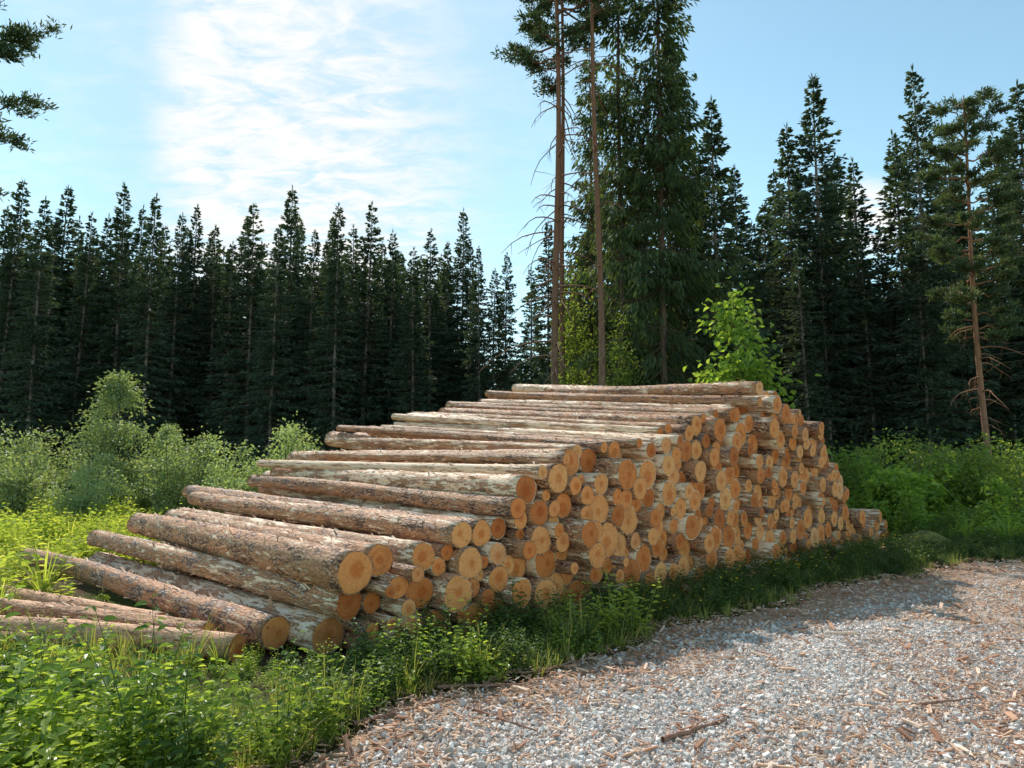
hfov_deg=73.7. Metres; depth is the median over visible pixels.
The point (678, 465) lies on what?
log
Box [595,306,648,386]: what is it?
birch tree
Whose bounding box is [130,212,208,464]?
spruce tree
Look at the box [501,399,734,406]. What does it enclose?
log
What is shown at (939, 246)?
pine tree
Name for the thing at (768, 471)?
log
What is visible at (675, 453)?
log
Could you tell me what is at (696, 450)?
log
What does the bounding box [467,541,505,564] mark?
log
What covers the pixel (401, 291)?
spruce tree
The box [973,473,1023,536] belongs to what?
green shrub
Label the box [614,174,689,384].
spruce tree
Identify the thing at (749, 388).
log
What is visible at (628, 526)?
log
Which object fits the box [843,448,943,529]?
green shrub
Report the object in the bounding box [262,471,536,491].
log
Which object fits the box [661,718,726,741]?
stick
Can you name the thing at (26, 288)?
spruce tree
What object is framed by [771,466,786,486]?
log
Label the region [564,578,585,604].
log
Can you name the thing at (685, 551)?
log
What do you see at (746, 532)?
log
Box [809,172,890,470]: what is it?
spruce tree
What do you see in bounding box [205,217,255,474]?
spruce tree
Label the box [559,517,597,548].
log
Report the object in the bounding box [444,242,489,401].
spruce tree
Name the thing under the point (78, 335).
spruce tree
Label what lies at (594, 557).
log
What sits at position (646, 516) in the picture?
log
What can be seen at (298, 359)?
spruce tree
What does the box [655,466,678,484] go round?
log
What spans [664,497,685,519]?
log
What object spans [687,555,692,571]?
log
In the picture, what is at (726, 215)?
spruce tree
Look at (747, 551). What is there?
log
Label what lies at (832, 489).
log
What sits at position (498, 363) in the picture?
spruce tree
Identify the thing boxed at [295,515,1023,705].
verge weeds
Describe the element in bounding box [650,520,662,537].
log
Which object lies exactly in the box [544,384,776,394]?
log
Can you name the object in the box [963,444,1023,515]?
green shrub
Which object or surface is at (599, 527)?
log
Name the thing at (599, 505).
log
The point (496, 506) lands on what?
log
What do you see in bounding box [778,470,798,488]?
log
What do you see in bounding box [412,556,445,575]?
log
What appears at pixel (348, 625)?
log
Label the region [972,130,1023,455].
spruce tree
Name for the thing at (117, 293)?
spruce tree
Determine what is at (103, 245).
spruce tree
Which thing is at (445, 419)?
log
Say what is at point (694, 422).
log
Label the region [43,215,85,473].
spruce tree
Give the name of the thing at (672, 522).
log
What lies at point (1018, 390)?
spruce tree
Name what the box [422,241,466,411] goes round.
spruce tree
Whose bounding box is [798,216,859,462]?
spruce tree
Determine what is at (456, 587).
log
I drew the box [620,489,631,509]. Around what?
log
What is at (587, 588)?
log
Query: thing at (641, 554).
log
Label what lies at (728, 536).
log
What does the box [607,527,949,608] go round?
wildflower cover
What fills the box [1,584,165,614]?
log
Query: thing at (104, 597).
undergrowth
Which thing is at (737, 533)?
log
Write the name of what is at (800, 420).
log
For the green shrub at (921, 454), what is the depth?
20.31 m
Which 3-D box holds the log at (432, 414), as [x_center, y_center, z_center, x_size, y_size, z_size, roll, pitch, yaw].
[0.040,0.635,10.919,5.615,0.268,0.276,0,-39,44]
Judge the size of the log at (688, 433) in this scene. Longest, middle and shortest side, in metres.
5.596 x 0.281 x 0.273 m
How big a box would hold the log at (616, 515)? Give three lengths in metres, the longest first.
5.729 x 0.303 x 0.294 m
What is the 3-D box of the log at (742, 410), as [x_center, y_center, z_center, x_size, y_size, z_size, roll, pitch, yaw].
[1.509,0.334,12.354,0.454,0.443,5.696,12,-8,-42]
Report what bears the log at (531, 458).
on the log at (555, 480)
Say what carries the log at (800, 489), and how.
on the log at (795, 497)
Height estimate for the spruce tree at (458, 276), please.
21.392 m
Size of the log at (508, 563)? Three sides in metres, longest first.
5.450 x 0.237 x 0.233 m
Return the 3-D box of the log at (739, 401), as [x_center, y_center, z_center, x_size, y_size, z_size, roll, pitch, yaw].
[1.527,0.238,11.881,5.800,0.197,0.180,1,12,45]
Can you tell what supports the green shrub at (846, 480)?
on the ground at (80, 589)
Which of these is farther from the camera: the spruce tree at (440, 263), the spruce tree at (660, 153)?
the spruce tree at (440, 263)
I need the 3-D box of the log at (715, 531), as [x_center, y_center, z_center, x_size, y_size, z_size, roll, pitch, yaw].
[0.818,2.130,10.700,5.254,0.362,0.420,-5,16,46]
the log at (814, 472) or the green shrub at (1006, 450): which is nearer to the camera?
the log at (814, 472)
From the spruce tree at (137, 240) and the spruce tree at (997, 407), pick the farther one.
the spruce tree at (137, 240)
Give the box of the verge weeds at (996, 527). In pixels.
[884,501,1023,541]
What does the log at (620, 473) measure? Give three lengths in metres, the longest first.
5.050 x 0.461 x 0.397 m
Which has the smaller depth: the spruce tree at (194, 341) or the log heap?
the log heap
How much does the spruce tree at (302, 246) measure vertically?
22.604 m
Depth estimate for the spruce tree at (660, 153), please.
24.99 m
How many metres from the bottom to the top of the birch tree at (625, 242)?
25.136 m
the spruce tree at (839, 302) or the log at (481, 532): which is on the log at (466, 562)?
the log at (481, 532)
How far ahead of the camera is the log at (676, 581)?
8.55 m
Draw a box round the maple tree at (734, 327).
[683,276,821,408]
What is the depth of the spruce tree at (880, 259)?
42.20 m
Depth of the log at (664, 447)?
9.06 m
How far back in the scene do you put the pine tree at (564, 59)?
27.80 m
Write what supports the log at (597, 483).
on the log at (599, 505)
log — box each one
[0,598,215,630]
[0,614,244,662]
[0,631,161,653]
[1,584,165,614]
[17,546,289,650]
[87,529,361,620]
[88,551,344,654]
[127,512,372,595]
[159,564,389,655]
[163,542,380,613]
[164,508,393,576]
[178,507,434,570]
[182,484,490,546]
[187,491,471,548]
[203,577,378,638]
[223,512,452,560]
[237,489,505,539]
[247,474,525,518]
[256,459,546,479]
[258,487,526,529]
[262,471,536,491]
[270,468,535,504]
[282,520,482,578]
[287,446,578,475]
[304,460,567,492]
[315,451,569,464]
[324,436,581,458]
[325,430,596,472]
[336,425,607,452]
[352,432,622,458]
[363,579,395,597]
[367,425,619,457]
[371,572,408,598]
[376,610,425,649]
[377,595,415,618]
[380,425,641,447]
[388,561,423,582]
[391,413,662,433]
[393,422,682,445]
[402,576,433,608]
[406,412,671,432]
[411,411,669,432]
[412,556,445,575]
[417,607,448,633]
[421,422,682,450]
[424,570,472,612]
[430,411,693,440]
[438,407,701,436]
[446,401,718,417]
[446,621,470,636]
[447,403,705,422]
[450,602,483,628]
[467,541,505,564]
[469,578,479,597]
[470,597,507,632]
[471,586,494,607]
[478,398,739,422]
[479,427,670,453]
[479,564,508,591]
[485,390,761,407]
[488,390,746,414]
[489,537,536,559]
[494,574,531,607]
[500,554,513,574]
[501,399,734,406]
[509,558,525,577]
[512,383,768,395]
[516,524,550,554]
[523,574,556,610]
[524,549,555,578]
[525,499,547,525]
[531,500,559,517]
[537,571,563,598]
[543,521,563,538]
[544,380,762,395]
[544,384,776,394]
[547,517,558,522]
[549,493,571,517]
[549,531,569,552]
[554,546,567,559]
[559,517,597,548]
[559,560,573,584]
[561,476,581,495]
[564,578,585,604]
[565,504,592,519]
[566,542,605,568]
[569,485,593,504]
[573,566,602,583]
[576,471,607,495]
[580,456,636,490]
[581,495,608,522]
[583,582,590,596]
[594,521,602,541]
[599,521,618,557]
[601,557,612,573]
[602,405,736,421]
[603,487,622,504]
[605,504,624,526]
[614,532,625,555]
[616,558,640,584]
[617,506,637,534]
[620,441,655,457]
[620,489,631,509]
[624,457,655,488]
[624,532,640,548]
[627,543,650,571]
[630,477,646,499]
[632,500,640,512]
[634,526,657,545]
[636,507,660,528]
[637,571,654,589]
[641,488,653,506]
[646,453,673,476]
[647,538,662,557]
[647,560,666,583]
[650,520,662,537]
[651,479,676,506]
[651,547,666,560]
[652,502,664,519]
[655,447,680,464]
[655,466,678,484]
[659,529,666,548]
[659,553,689,578]
[663,517,676,533]
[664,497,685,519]
[664,562,677,579]
[665,532,684,550]
[667,539,689,557]
[669,513,699,539]
[670,578,682,587]
[674,460,680,470]
[675,482,693,499]
[678,471,685,482]
[680,440,691,461]
[680,460,705,482]
[683,566,703,583]
[684,490,700,510]
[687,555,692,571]
[688,531,713,553]
[689,549,716,569]
[690,440,701,459]
[692,433,709,448]
[694,482,705,500]
[698,447,719,466]
[699,516,703,531]
[700,416,725,441]
[701,525,721,549]
[703,468,726,490]
[704,487,731,510]
[706,460,721,469]
[707,507,724,530]
[709,441,719,452]
[716,430,741,450]
[716,547,734,568]
[719,394,781,413]
[719,445,738,466]
[719,525,735,547]
[722,466,733,484]
[724,509,734,525]
[725,422,745,445]
[726,479,740,498]
[732,513,738,528]
[732,544,741,562]
[733,463,739,479]
[734,526,740,543]
[737,492,758,506]
[737,510,747,526]
[738,414,752,432]
[739,468,764,483]
[740,522,751,539]
[743,548,750,564]
[745,433,756,451]
[745,484,761,500]
[747,415,779,438]
[748,517,761,526]
[750,541,779,560]
[751,523,763,540]
[751,557,770,568]
[756,430,784,450]
[757,449,778,463]
[760,529,774,542]
[761,484,777,495]
[761,512,773,529]
[762,455,772,467]
[762,465,771,477]
[762,495,775,508]
[764,413,776,418]
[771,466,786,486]
[775,404,790,424]
[778,453,790,468]
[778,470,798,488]
[780,488,792,500]
[781,413,794,423]
[784,438,795,450]
[784,540,796,552]
[790,409,800,416]
[791,458,801,461]
[791,492,798,509]
[792,413,797,424]
[792,480,805,495]
[793,507,812,528]
[793,518,805,539]
[797,414,803,426]
[798,421,823,434]
[798,467,805,479]
[798,490,824,508]
[804,468,808,483]
[805,527,818,549]
[808,432,823,439]
[809,438,815,455]
[809,468,817,476]
[810,522,824,543]
[812,508,824,523]
[816,436,823,443]
[816,445,826,464]
[822,455,828,468]
[823,480,838,497]
[823,498,837,515]
[823,509,837,526]
[828,463,837,470]
[831,504,848,521]
[835,481,842,499]
[853,521,865,528]
[859,508,880,511]
[864,511,881,522]
[865,519,876,531]
[878,531,883,543]
[879,519,887,529]
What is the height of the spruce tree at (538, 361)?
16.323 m
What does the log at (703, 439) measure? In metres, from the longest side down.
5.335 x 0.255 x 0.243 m
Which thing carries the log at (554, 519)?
on the log at (562, 543)
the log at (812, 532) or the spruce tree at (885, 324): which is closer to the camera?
the log at (812, 532)
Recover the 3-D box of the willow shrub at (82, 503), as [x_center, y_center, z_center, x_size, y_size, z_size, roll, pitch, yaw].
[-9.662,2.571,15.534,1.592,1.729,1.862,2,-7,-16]
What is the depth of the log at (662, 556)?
8.36 m
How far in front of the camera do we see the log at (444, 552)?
6.14 m
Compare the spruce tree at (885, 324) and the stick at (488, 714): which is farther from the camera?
the spruce tree at (885, 324)
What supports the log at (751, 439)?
on the log heap
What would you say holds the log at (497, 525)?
on the log at (494, 553)
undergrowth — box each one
[0,447,1023,507]
[0,564,661,767]
[0,573,232,663]
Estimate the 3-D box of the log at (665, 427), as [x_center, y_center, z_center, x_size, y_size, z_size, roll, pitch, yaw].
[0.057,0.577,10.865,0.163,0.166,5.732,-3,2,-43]
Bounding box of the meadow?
[0,482,223,597]
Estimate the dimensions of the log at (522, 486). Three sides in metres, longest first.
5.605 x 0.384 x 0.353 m
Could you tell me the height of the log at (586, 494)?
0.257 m
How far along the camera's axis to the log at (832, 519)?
11.26 m
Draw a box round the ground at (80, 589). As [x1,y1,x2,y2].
[0,489,1023,767]
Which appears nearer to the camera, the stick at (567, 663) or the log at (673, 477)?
the stick at (567, 663)
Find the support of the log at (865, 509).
on the log
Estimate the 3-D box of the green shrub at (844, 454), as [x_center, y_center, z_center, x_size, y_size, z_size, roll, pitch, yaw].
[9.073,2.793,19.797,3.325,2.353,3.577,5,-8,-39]
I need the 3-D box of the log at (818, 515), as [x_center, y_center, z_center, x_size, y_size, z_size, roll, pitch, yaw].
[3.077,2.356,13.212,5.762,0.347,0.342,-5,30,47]
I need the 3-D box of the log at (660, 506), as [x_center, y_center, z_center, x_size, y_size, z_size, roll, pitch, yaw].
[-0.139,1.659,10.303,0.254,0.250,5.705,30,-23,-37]
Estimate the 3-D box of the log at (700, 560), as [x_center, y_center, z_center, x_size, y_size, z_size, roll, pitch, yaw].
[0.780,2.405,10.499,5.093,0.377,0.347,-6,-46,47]
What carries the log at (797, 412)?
on the log at (796, 417)
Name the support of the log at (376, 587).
on the log at (370, 602)
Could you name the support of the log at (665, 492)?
on the log heap
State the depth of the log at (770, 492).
10.04 m
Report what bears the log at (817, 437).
on the log at (812, 441)
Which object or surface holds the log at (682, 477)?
on the log at (693, 503)
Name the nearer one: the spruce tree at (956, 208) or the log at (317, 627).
the log at (317, 627)
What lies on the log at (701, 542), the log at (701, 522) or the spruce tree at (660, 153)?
the log at (701, 522)
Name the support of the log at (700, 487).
on the log heap
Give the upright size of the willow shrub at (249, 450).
2.537 m
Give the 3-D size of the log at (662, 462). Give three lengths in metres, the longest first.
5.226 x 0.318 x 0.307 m
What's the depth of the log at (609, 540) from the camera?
7.45 m
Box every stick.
[353,699,443,725]
[438,678,525,688]
[464,705,537,731]
[531,654,604,672]
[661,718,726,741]
[915,694,977,705]
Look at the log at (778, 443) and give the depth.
10.33 m
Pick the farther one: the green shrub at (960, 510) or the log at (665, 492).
the green shrub at (960, 510)
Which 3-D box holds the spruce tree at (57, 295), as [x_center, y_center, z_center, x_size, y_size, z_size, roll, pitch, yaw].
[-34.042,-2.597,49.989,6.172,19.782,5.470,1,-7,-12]
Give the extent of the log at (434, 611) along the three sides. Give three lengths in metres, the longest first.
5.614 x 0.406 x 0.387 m
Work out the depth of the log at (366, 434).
11.84 m
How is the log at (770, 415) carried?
on the log at (778, 443)
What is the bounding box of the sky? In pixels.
[0,0,1023,384]
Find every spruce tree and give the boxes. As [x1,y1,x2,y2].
[0,180,44,451]
[0,195,80,473]
[0,207,25,453]
[0,217,80,458]
[0,221,29,468]
[3,186,92,465]
[5,225,48,428]
[42,213,112,473]
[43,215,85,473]
[48,231,121,462]
[61,213,122,457]
[65,180,163,465]
[95,227,131,370]
[102,204,160,461]
[106,192,185,475]
[108,225,193,470]
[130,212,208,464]
[138,229,219,463]
[166,203,215,456]
[172,225,253,468]
[180,235,222,468]
[192,242,252,475]
[195,202,290,468]
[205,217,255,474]
[229,224,307,473]
[229,240,290,470]
[244,185,320,457]
[274,229,336,453]
[284,214,310,420]
[289,241,345,449]
[294,215,358,450]
[299,202,364,450]
[324,224,381,423]
[330,202,400,450]
[346,240,406,425]
[365,228,416,426]
[373,250,414,420]
[382,247,440,423]
[399,228,463,411]
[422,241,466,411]
[422,253,457,392]
[425,207,486,411]
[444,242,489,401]
[459,245,496,401]
[472,268,516,400]
[477,252,528,399]
[506,266,550,390]
[522,220,575,384]
[535,184,630,384]
[545,36,632,385]
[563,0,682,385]
[587,0,742,385]
[587,73,668,385]
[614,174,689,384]
[635,27,733,384]
[642,134,733,383]
[657,95,784,383]
[704,164,781,391]
[736,221,804,412]
[745,201,810,417]
[754,123,836,411]
[755,168,832,418]
[770,73,902,458]
[777,247,846,446]
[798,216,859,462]
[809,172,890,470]
[821,156,900,443]
[822,152,887,456]
[834,226,913,471]
[847,268,925,467]
[859,63,1002,466]
[859,221,898,453]
[862,129,969,470]
[884,228,979,463]
[898,169,1001,467]
[923,122,1017,451]
[936,175,1023,471]
[938,217,1023,473]
[967,79,1023,464]
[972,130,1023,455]
[972,207,1023,454]
[981,155,1023,444]
[998,184,1023,446]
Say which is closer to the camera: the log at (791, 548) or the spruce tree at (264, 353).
the log at (791, 548)
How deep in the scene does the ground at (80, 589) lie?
5.44 m
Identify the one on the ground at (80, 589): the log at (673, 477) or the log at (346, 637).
the log at (346, 637)
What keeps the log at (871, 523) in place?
on the log heap
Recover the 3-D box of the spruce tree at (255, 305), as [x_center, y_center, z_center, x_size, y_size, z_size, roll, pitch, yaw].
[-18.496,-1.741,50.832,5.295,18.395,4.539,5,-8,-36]
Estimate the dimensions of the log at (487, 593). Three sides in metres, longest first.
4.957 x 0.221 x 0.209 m
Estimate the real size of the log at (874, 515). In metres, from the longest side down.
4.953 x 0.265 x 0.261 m
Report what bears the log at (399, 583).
on the log at (405, 606)
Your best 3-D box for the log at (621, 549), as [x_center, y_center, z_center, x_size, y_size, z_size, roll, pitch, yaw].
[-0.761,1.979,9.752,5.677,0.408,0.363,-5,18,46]
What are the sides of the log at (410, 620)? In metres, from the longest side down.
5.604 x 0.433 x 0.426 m
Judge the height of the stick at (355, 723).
0.032 m
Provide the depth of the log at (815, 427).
11.14 m
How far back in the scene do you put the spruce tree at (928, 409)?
33.11 m
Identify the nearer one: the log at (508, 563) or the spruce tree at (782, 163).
the log at (508, 563)
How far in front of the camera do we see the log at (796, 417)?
10.87 m
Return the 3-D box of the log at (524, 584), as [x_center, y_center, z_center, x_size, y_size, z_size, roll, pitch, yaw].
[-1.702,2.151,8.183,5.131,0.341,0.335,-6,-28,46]
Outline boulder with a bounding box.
[903,530,952,549]
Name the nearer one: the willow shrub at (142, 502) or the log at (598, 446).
the log at (598, 446)
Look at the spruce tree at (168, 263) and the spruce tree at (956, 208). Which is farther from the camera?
the spruce tree at (168, 263)
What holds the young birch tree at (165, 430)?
on the ground at (80, 589)
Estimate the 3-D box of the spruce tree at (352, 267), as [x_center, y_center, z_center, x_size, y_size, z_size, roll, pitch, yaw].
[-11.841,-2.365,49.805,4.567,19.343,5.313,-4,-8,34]
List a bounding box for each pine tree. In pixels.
[0,0,72,202]
[478,0,623,384]
[516,0,608,384]
[547,0,645,385]
[910,85,1023,460]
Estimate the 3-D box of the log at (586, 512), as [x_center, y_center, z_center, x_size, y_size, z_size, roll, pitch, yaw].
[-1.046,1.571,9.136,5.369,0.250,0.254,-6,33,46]
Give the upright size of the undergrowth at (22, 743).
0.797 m
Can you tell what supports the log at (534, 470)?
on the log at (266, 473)
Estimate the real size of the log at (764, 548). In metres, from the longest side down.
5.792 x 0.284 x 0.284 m
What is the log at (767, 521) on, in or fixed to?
on the log at (769, 536)
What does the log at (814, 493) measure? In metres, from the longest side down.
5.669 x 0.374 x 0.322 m
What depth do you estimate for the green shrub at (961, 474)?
16.43 m
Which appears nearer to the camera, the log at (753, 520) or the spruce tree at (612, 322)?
the log at (753, 520)
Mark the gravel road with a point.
(371, 747)
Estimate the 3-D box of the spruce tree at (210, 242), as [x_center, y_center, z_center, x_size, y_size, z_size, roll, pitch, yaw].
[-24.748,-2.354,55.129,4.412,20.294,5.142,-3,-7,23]
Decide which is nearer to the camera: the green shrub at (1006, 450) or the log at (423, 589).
the log at (423, 589)
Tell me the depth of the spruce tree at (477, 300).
44.67 m
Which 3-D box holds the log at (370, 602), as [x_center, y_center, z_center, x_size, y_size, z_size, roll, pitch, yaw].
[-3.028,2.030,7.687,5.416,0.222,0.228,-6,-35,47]
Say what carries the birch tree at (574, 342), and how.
on the ground at (80, 589)
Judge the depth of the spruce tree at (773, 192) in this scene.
42.53 m
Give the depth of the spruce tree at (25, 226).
51.76 m
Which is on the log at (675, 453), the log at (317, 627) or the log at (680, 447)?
the log at (680, 447)
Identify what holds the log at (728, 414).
on the log
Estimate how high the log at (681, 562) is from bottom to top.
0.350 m
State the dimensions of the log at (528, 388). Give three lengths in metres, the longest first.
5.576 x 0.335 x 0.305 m
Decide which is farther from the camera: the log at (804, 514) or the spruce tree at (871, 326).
the spruce tree at (871, 326)
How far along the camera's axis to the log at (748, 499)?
9.69 m
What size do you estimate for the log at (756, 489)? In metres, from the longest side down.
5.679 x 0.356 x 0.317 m
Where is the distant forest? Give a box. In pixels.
[0,245,1023,475]
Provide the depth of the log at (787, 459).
10.64 m
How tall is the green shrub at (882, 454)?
3.009 m
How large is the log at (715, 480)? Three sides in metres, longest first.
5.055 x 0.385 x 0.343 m
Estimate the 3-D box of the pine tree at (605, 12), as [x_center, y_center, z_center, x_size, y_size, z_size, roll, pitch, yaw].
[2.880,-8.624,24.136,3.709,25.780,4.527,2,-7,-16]
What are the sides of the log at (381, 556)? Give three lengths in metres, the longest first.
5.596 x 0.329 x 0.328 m
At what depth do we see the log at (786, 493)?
10.61 m
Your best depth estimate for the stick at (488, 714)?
4.20 m
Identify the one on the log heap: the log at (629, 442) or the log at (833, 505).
the log at (833, 505)
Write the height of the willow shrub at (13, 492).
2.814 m
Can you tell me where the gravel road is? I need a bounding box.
[298,563,1023,767]
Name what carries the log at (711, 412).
on the log at (714, 428)
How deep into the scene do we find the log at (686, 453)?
8.83 m
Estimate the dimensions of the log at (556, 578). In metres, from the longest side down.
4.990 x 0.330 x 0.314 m
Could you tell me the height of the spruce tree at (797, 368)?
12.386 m
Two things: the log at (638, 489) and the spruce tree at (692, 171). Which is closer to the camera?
the log at (638, 489)
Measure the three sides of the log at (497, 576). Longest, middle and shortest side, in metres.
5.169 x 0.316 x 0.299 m
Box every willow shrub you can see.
[0,419,32,501]
[0,419,81,518]
[0,433,65,503]
[33,436,106,499]
[43,459,123,521]
[62,445,146,512]
[110,443,193,513]
[117,426,230,514]
[167,430,260,512]
[197,441,271,512]
[231,411,323,492]
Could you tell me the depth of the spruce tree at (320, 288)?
52.98 m
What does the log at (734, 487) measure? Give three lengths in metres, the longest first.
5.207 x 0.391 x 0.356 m
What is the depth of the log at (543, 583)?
6.64 m
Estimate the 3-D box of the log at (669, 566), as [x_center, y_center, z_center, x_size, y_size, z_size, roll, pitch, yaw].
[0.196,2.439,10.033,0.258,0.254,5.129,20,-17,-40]
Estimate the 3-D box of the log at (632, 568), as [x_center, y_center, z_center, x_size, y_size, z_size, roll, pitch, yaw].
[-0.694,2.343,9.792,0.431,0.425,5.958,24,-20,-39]
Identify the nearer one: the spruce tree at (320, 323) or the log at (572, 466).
the log at (572, 466)
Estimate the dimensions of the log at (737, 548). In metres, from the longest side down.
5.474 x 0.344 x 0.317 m
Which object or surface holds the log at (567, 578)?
on the log at (575, 584)
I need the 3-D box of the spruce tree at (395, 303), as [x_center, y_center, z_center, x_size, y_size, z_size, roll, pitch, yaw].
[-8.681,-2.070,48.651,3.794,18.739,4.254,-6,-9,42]
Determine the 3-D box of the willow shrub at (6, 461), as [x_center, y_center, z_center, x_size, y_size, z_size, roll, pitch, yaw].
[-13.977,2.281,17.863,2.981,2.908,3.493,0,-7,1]
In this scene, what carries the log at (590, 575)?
on the log at (575, 584)
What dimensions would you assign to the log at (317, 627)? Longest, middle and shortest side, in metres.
5.754 x 0.392 x 0.371 m
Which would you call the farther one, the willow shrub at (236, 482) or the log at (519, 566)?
the willow shrub at (236, 482)
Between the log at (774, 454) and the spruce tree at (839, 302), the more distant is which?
the spruce tree at (839, 302)
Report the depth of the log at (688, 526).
8.42 m
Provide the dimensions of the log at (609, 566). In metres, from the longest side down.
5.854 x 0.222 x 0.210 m
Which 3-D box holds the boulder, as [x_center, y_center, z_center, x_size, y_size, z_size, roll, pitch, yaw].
[7.553,2.897,12.450,0.812,0.442,0.660,0,-7,0]
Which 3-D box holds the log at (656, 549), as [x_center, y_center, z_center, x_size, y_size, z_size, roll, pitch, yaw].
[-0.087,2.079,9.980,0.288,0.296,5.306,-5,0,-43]
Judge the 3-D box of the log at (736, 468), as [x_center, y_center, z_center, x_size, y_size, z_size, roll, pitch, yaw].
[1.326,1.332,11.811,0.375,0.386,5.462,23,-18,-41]
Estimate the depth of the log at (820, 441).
11.74 m
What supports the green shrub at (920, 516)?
on the ground at (80, 589)
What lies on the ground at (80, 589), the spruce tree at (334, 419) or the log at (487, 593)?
the spruce tree at (334, 419)
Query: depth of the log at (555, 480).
7.01 m
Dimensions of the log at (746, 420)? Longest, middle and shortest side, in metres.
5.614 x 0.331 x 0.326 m
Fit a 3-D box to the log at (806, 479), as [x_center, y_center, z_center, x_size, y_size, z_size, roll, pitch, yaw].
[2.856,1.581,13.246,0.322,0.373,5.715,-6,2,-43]
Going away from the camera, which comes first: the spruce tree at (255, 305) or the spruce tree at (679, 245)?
the spruce tree at (679, 245)
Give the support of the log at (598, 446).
on the log at (588, 457)
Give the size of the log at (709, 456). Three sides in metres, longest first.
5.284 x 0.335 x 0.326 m
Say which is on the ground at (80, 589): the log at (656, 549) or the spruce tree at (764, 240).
the spruce tree at (764, 240)
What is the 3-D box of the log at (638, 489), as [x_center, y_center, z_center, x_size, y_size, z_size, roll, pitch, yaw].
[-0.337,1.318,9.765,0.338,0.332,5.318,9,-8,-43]
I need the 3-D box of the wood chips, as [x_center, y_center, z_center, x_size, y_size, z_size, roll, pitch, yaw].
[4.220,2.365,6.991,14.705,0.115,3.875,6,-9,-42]
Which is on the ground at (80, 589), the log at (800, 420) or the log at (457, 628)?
the log at (457, 628)
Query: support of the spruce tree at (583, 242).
on the ground at (80, 589)
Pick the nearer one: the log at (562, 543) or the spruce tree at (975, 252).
the log at (562, 543)
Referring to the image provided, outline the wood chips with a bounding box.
[227,557,1023,767]
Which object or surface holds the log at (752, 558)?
on the ground at (80, 589)
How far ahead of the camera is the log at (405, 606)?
5.65 m
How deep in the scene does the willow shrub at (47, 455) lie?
19.96 m
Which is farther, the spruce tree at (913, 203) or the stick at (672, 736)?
the spruce tree at (913, 203)
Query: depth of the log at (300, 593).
6.69 m
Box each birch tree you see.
[55,367,169,506]
[134,423,191,488]
[544,254,608,385]
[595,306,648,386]
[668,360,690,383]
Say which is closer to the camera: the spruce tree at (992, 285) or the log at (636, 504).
the log at (636, 504)
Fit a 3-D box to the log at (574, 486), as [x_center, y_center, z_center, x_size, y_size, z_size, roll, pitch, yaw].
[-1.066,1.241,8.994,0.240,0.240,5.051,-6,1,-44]
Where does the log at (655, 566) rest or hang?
on the log
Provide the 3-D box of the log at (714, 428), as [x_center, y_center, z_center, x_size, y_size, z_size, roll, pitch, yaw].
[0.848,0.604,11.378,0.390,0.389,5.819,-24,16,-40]
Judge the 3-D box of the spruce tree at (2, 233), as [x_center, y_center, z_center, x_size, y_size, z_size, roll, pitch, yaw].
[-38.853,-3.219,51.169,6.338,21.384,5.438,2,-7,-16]
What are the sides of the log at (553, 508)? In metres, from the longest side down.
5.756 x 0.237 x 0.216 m
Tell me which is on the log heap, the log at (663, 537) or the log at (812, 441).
the log at (812, 441)
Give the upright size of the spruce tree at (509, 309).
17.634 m
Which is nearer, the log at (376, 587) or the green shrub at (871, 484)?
the log at (376, 587)
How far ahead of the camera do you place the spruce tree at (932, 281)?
40.79 m
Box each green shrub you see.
[688,363,719,383]
[826,440,891,497]
[829,454,865,505]
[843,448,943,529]
[845,476,898,525]
[847,426,963,499]
[873,427,1023,516]
[885,487,936,538]
[888,444,1010,509]
[905,458,971,524]
[914,456,1011,505]
[933,463,1023,515]
[938,502,998,533]
[957,428,1023,501]
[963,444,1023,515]
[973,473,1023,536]
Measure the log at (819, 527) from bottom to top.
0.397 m
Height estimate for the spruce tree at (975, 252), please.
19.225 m
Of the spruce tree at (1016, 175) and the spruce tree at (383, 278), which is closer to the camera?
the spruce tree at (1016, 175)
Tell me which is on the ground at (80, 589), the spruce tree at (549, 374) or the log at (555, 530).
the spruce tree at (549, 374)
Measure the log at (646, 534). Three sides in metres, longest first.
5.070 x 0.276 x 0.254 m
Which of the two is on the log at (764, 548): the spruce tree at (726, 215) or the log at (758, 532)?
the log at (758, 532)
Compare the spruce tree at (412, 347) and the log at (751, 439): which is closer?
the log at (751, 439)
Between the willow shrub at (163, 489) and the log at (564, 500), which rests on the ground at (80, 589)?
the willow shrub at (163, 489)
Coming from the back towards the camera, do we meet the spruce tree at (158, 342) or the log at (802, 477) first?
the spruce tree at (158, 342)
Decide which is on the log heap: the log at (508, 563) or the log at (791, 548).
the log at (791, 548)
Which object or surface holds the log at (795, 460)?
on the log at (802, 477)
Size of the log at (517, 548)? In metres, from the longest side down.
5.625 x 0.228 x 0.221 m
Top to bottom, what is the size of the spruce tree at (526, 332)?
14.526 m
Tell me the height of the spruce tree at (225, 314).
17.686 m
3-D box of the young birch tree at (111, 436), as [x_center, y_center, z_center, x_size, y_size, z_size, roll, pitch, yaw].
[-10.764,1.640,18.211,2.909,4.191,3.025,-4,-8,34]
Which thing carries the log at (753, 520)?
on the log at (758, 532)

